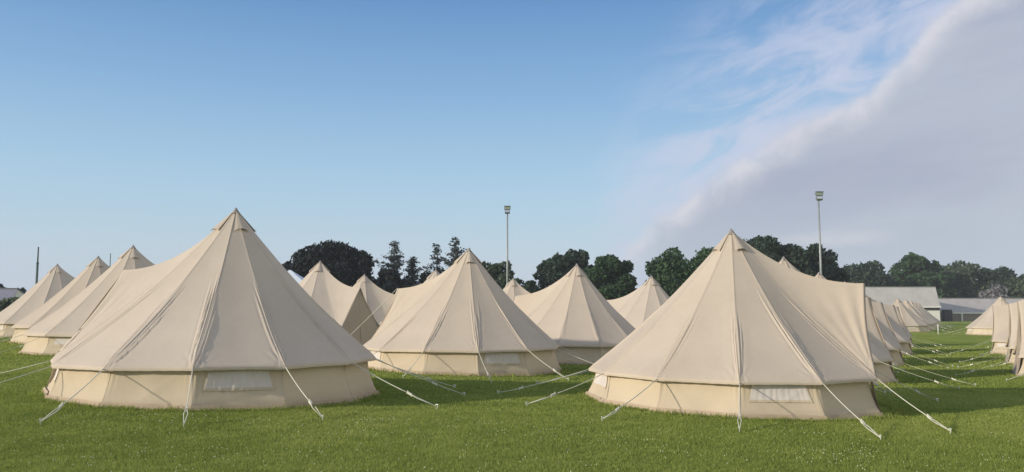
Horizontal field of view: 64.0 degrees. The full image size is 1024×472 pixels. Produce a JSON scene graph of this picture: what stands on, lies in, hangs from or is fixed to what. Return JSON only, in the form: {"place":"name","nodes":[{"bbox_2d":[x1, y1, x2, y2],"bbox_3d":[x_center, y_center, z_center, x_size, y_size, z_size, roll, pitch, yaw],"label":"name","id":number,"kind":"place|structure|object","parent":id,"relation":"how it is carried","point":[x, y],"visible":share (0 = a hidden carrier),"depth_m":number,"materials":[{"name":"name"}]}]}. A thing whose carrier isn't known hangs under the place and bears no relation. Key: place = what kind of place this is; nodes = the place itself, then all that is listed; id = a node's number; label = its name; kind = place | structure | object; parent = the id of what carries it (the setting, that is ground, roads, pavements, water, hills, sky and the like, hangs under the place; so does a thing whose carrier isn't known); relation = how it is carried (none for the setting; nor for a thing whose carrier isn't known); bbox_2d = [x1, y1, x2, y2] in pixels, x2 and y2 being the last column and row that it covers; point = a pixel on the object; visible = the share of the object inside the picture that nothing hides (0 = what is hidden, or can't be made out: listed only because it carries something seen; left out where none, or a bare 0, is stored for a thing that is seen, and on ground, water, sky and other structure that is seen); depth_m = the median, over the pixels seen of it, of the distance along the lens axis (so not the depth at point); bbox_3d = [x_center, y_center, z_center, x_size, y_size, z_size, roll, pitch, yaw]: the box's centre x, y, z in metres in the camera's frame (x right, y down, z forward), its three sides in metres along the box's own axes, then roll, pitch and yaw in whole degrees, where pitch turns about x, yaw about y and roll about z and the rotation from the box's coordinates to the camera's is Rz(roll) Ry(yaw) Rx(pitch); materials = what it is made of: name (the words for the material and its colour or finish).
{"place":"outdoors","nodes":[
{"label":"outdoors","id":0,"kind":"place"},
{"bbox_2d":[0,321,1023,471],"bbox_3d":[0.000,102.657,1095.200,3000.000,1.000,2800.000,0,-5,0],"label":"ground","id":1,"kind":"structure","parent":0,"point":[933,337],"depth_m":11.86,"materials":[{"name":"green plant"}]},
{"bbox_2d":[0,297,19,311],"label":"hedge","id":2,"kind":"object","parent":1,"relation":"on","point":[5,303],"visible":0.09,"depth_m":98.81,"materials":[{"name":"green plant"}]},
{"bbox_2d":[0,288,24,299],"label":"shed","id":3,"kind":"structure","parent":1,"relation":"on","point":[6,293],"depth_m":120.65,"materials":[{"name":"white paint"}]},
{"bbox_2d":[35,247,38,283],"bbox_3d":[-34.776,3.764,59.907,0.176,5.949,0.176,2,-6,-22],"label":"post","id":4,"kind":"object","parent":1,"relation":"on","point":[37,268],"visible":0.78,"depth_m":59.99,"materials":[{"name":"grey metal"}]},
{"bbox_2d":[0,264,74,337],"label":"bell tent","id":5,"kind":"object","parent":1,"relation":"on","point":[56,279],"visible":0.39,"depth_m":38.85,"materials":[{"name":"fabric"}]},
{"bbox_2d":[0,256,109,343],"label":"bell tent","id":6,"kind":"object","parent":1,"relation":"on","point":[95,269],"visible":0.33,"depth_m":32.12,"materials":[{"name":"fabric"}]},
{"bbox_2d":[2,245,154,355],"bbox_3d":[-12.881,2.169,27.081,8.923,3.757,9.681,0,-5,3],"label":"bell tent","id":7,"kind":"object","parent":1,"relation":"on","point":[54,332],"visible":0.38,"depth_m":25.20,"materials":[{"name":"fabric"}]},
{"bbox_2d":[0,208,464,426],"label":"bell tent","id":8,"kind":"object","parent":1,"relation":"on","point":[229,312],"visible":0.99,"depth_m":13.99,"materials":[{"name":"fabric"}]},
{"bbox_2d":[288,270,303,283],"bbox_3d":[-14.893,4.311,54.836,8.080,4.060,8.069,0,-5,0],"label":"marquee","id":9,"kind":"object","parent":1,"relation":"on","point":[297,277],"visible":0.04,"depth_m":54.40,"materials":[{"name":"white fabric"}]},
{"bbox_2d":[282,239,376,286],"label":"tree","id":10,"kind":"object","parent":1,"relation":"on","point":[342,262],"visible":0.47,"depth_m":107.31,"materials":[{"name":"green plant"}]},
{"bbox_2d":[299,260,379,344],"bbox_3d":[-8.061,2.881,33.328,9.202,3.785,9.357,-4,-6,34],"label":"bell tent","id":11,"kind":"object","parent":1,"relation":"on","point":[346,308],"visible":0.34,"depth_m":32.10,"materials":[{"name":"fabric"}]},
{"bbox_2d":[343,290,378,344],"bbox_3d":[-5.861,3.268,31.829,0.285,2.403,2.403,-4,-6,34],"label":"door","id":12,"kind":"structure","parent":11,"relation":"in","point":[360,311],"depth_m":31.90,"materials":[{"name":"fabric"}]},
{"bbox_2d":[353,274,394,322],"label":"bell tent","id":13,"kind":"object","parent":1,"relation":"on","point":[375,297],"visible":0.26,"depth_m":44.70,"materials":[{"name":"fabric"}]},
{"bbox_2d":[371,268,413,293],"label":"dark bush","id":14,"kind":"object","parent":1,"relation":"on","point":[389,281],"visible":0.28,"depth_m":106.96,"materials":[{"name":"green plant"}]},
{"bbox_2d":[373,241,419,285],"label":"sparse conifer","id":15,"kind":"object","parent":1,"relation":"on","point":[394,266],"visible":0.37,"depth_m":115.89,"materials":[{"name":"green plant"}]},
{"bbox_2d":[379,269,439,323],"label":"bell tent","id":16,"kind":"object","parent":1,"relation":"on","point":[435,273],"visible":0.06,"depth_m":37.41,"materials":[{"name":"fabric"}]},
{"bbox_2d":[402,256,425,285],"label":"sparse conifer","id":17,"kind":"object","parent":1,"relation":"on","point":[410,269],"visible":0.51,"depth_m":117.79,"materials":[{"name":"green plant"}]},
{"bbox_2d":[418,272,428,283],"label":"dark bush","id":18,"kind":"object","parent":1,"relation":"on","point":[423,277],"visible":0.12,"depth_m":103.57,"materials":[{"name":"green plant"}]},
{"bbox_2d":[420,243,446,274],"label":"sparse conifer","id":19,"kind":"object","parent":1,"relation":"on","point":[437,259],"visible":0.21,"depth_m":120.01,"materials":[{"name":"green plant"}]},
{"bbox_2d":[411,237,466,283],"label":"sparse conifer","id":20,"kind":"object","parent":1,"relation":"on","point":[455,251],"visible":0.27,"depth_m":117.77,"materials":[{"name":"green plant"}]},
{"bbox_2d":[355,248,594,383],"bbox_3d":[-1.413,2.225,24.046,9.644,3.789,9.733,1,-5,-15],"label":"bell tent","id":21,"kind":"object","parent":1,"relation":"on","point":[465,314],"visible":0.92,"depth_m":22.36,"materials":[{"name":"fabric"}]},
{"bbox_2d":[482,260,514,288],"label":"broadleaf tree","id":22,"kind":"object","parent":1,"relation":"on","point":[496,272],"visible":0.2,"depth_m":116.80,"materials":[{"name":"green plant"}]},
{"bbox_2d":[504,206,510,283],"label":"floodlight mast","id":23,"kind":"object","parent":1,"relation":"on","point":[507,209],"visible":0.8,"depth_m":81.18,"materials":[{"name":"grey metal"}]},
{"bbox_2d":[503,278,530,300],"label":"bell tent","id":24,"kind":"object","parent":1,"relation":"on","point":[512,288],"visible":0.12,"depth_m":44.26,"materials":[{"name":"fabric"}]},
{"bbox_2d":[502,278,539,290],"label":"broadleaf tree","id":25,"kind":"object","parent":1,"relation":"on","point":[518,281],"visible":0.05,"depth_m":114.99,"materials":[{"name":"green plant"}]},
{"bbox_2d":[524,280,539,292],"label":"tree","id":26,"kind":"object","parent":1,"relation":"on","point":[529,286],"visible":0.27,"depth_m":111.48,"materials":[{"name":"green plant"}]},
{"bbox_2d":[531,252,577,289],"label":"broadleaf tree","id":27,"kind":"object","parent":1,"relation":"on","point":[554,269],"visible":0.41,"depth_m":120.64,"materials":[{"name":"green plant"}]},
{"bbox_2d":[513,263,634,364],"bbox_3d":[2.260,2.876,30.042,8.911,3.760,9.578,-3,-6,33],"label":"bell tent","id":28,"kind":"object","parent":1,"relation":"on","point":[573,310],"visible":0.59,"depth_m":28.64,"materials":[{"name":"fabric"}]},
{"bbox_2d":[563,249,593,269],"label":"broadleaf tree","id":29,"kind":"object","parent":1,"relation":"on","point":[581,256],"visible":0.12,"depth_m":125.31,"materials":[{"name":"green plant"}]},
{"bbox_2d":[582,254,637,299],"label":"broadleaf tree","id":30,"kind":"object","parent":1,"relation":"on","point":[610,277],"visible":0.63,"depth_m":113.77,"materials":[{"name":"green plant"}]},
{"bbox_2d":[607,275,669,328],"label":"bell tent","id":31,"kind":"object","parent":1,"relation":"on","point":[636,308],"visible":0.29,"depth_m":37.20,"materials":[{"name":"fabric"}]},
{"bbox_2d":[645,246,714,296],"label":"broadleaf tree","id":32,"kind":"object","parent":1,"relation":"on","point":[670,272],"visible":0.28,"depth_m":108.92,"materials":[{"name":"green plant"}]},
{"bbox_2d":[497,229,951,438],"bbox_3d":[4.174,1.722,16.957,8.623,3.747,9.302,-2,-6,22],"label":"bell tent","id":33,"kind":"object","parent":1,"relation":"on","point":[736,325],"visible":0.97,"depth_m":15.10,"materials":[{"name":"fabric"}]},
{"bbox_2d":[866,329,880,411],"bbox_3d":[6.907,2.155,15.828,0.285,2.387,2.403,-2,-6,22],"label":"door","id":34,"kind":"structure","parent":33,"relation":"in","point":[872,386],"depth_m":15.04,"materials":[{"name":"fabric"}]},
{"bbox_2d":[742,235,815,276],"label":"broadleaf tree","id":35,"kind":"object","parent":1,"relation":"on","point":[796,256],"visible":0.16,"depth_m":117.25,"materials":[{"name":"green plant"}]},
{"bbox_2d":[815,191,823,274],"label":"floodlight mast","id":36,"kind":"object","parent":1,"relation":"on","point":[819,195],"visible":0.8,"depth_m":70.26,"materials":[{"name":"grey metal"}]},
{"bbox_2d":[804,243,849,282],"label":"broadleaf tree","id":37,"kind":"object","parent":1,"relation":"on","point":[832,270],"visible":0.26,"depth_m":121.61,"materials":[{"name":"green plant"}]},
{"bbox_2d":[840,260,896,285],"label":"broadleaf tree","id":38,"kind":"object","parent":1,"relation":"on","point":[874,275],"visible":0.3,"depth_m":190.81,"materials":[{"name":"green plant"}]},
{"bbox_2d":[778,256,975,393],"bbox_3d":[7.934,2.404,24.034,9.068,3.647,9.487,1,-5,0],"label":"bell tent","id":39,"kind":"object","parent":1,"relation":"on","point":[883,358],"visible":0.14,"depth_m":22.96,"materials":[{"name":"fabric"}]},
{"bbox_2d":[871,307,895,378],"bbox_3d":[10.618,3.020,24.125,0.235,2.325,2.404,0,-5,0],"label":"door","id":40,"kind":"structure","parent":39,"relation":"in","point":[890,363],"depth_m":23.01,"materials":[{"name":"fabric"}]},
{"bbox_2d":[815,272,952,369],"bbox_3d":[11.995,3.217,32.091,8.957,3.648,9.478,1,-5,-4],"label":"bell tent","id":41,"kind":"object","parent":1,"relation":"on","point":[894,346],"visible":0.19,"depth_m":31.34,"materials":[{"name":"fabric"}]},
{"bbox_2d":[844,281,950,356],"bbox_3d":[16.537,4.070,40.748,8.958,3.647,9.478,1,-5,-5],"label":"bell tent","id":42,"kind":"object","parent":1,"relation":"on","point":[903,338],"visible":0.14,"depth_m":40.04,"materials":[{"name":"fabric"}]},
{"bbox_2d":[865,286,940,320],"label":"sports hall","id":43,"kind":"structure","parent":1,"relation":"on","point":[925,298],"depth_m":172.42,"materials":[{"name":"white paint"}]},
{"bbox_2d":[865,295,950,348],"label":"bell tent","id":44,"kind":"object","parent":1,"relation":"on","point":[903,324],"visible":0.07,"depth_m":48.69,"materials":[{"name":"fabric"}]},
{"bbox_2d":[892,298,942,331],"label":"bell tent","id":45,"kind":"object","parent":1,"relation":"on","point":[913,322],"visible":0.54,"depth_m":85.63,"materials":[{"name":"fabric"}]},
{"bbox_2d":[903,300,937,329],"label":"bell tent","id":46,"kind":"object","parent":1,"relation":"on","point":[908,305],"visible":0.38,"depth_m":95.28,"materials":[{"name":"fabric"}]},
{"bbox_2d":[888,252,960,297],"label":"broadleaf tree","id":47,"kind":"object","parent":1,"relation":"on","point":[917,269],"visible":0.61,"depth_m":202.57,"materials":[{"name":"green plant"}]},
{"bbox_2d":[909,301,946,327],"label":"bell tent","id":48,"kind":"object","parent":1,"relation":"on","point":[921,312],"visible":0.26,"depth_m":103.84,"materials":[{"name":"fabric"}]},
{"bbox_2d":[913,301,950,326],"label":"bell tent","id":49,"kind":"object","parent":1,"relation":"on","point":[921,309],"visible":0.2,"depth_m":112.40,"materials":[{"name":"fabric"}]},
{"bbox_2d":[917,302,951,325],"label":"bell tent","id":50,"kind":"object","parent":1,"relation":"on","point":[928,313],"visible":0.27,"depth_m":120.28,"materials":[{"name":"fabric"}]},
{"bbox_2d":[941,260,994,297],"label":"broadleaf tree","id":51,"kind":"object","parent":1,"relation":"on","point":[965,285],"visible":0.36,"depth_m":209.73,"materials":[{"name":"green plant"}]},
{"bbox_2d":[944,296,1008,334],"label":"bell tent","id":52,"kind":"object","parent":1,"relation":"on","point":[982,324],"visible":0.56,"depth_m":74.16,"materials":[{"name":"fabric"}]},
{"bbox_2d":[938,298,1023,320],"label":"pavilion","id":53,"kind":"structure","parent":1,"relation":"on","point":[962,309],"depth_m":179.96,"materials":[{"name":"white paint"}]},
{"bbox_2d":[942,310,952,320],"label":"doorway","id":54,"kind":"structure","parent":53,"relation":"in","point":[946,314],"depth_m":178.05,"materials":[{"name":"grey"}]},
{"bbox_2d":[952,300,1023,354],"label":"bell tent","id":55,"kind":"object","parent":1,"relation":"on","point":[1000,325],"visible":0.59,"depth_m":40.72,"materials":[{"name":"fabric"}]},
{"bbox_2d":[955,301,1023,380],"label":"bell tent","id":56,"kind":"object","parent":1,"relation":"on","point":[1018,352],"visible":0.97,"depth_m":26.40,"materials":[{"name":"fabric"}]},
{"bbox_2d":[1012,319,1020,374],"bbox_3d":[16.418,3.321,26.625,0.285,2.320,2.403,-2,-6,28],"label":"door","id":57,"kind":"structure","parent":56,"relation":"in","point":[1016,366],"depth_m":26.92,"materials":[{"name":"fabric"}]},
{"bbox_2d":[962,303,1017,365],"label":"bell tent","id":58,"kind":"object","parent":1,"relation":"on","point":[1012,328],"visible":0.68,"depth_m":32.80,"materials":[{"name":"fabric"}]},
{"bbox_2d":[1005,317,1010,361],"bbox_3d":[20.137,3.959,33.235,0.285,2.320,2.403,-3,-6,29],"label":"door","id":59,"kind":"structure","parent":58,"relation":"in","point":[1008,350],"depth_m":33.57,"materials":[{"name":"fabric"}]},
{"bbox_2d":[977,283,1009,297],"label":"flowering bush","id":60,"kind":"object","parent":1,"relation":"on","point":[997,294],"visible":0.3,"depth_m":195.02,"materials":[{"name":"grey plant"}]},
{"bbox_2d":[969,266,1023,297],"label":"broadleaf tree","id":61,"kind":"object","parent":1,"relation":"on","point":[1001,275],"visible":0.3,"depth_m":208.92,"materials":[{"name":"green plant"}]},
{"bbox_2d":[1000,274,1023,297],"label":"broadleaf tree","id":62,"kind":"object","parent":1,"relation":"on","point":[1011,283],"visible":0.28,"depth_m":205.33,"materials":[{"name":"green plant"}]},
{"bbox_2d":[0,0,1023,290],"label":"sky","id":63,"kind":"structure","parent":0,"point":[635,131],"materials":[{"name":"blue"}]}
]}

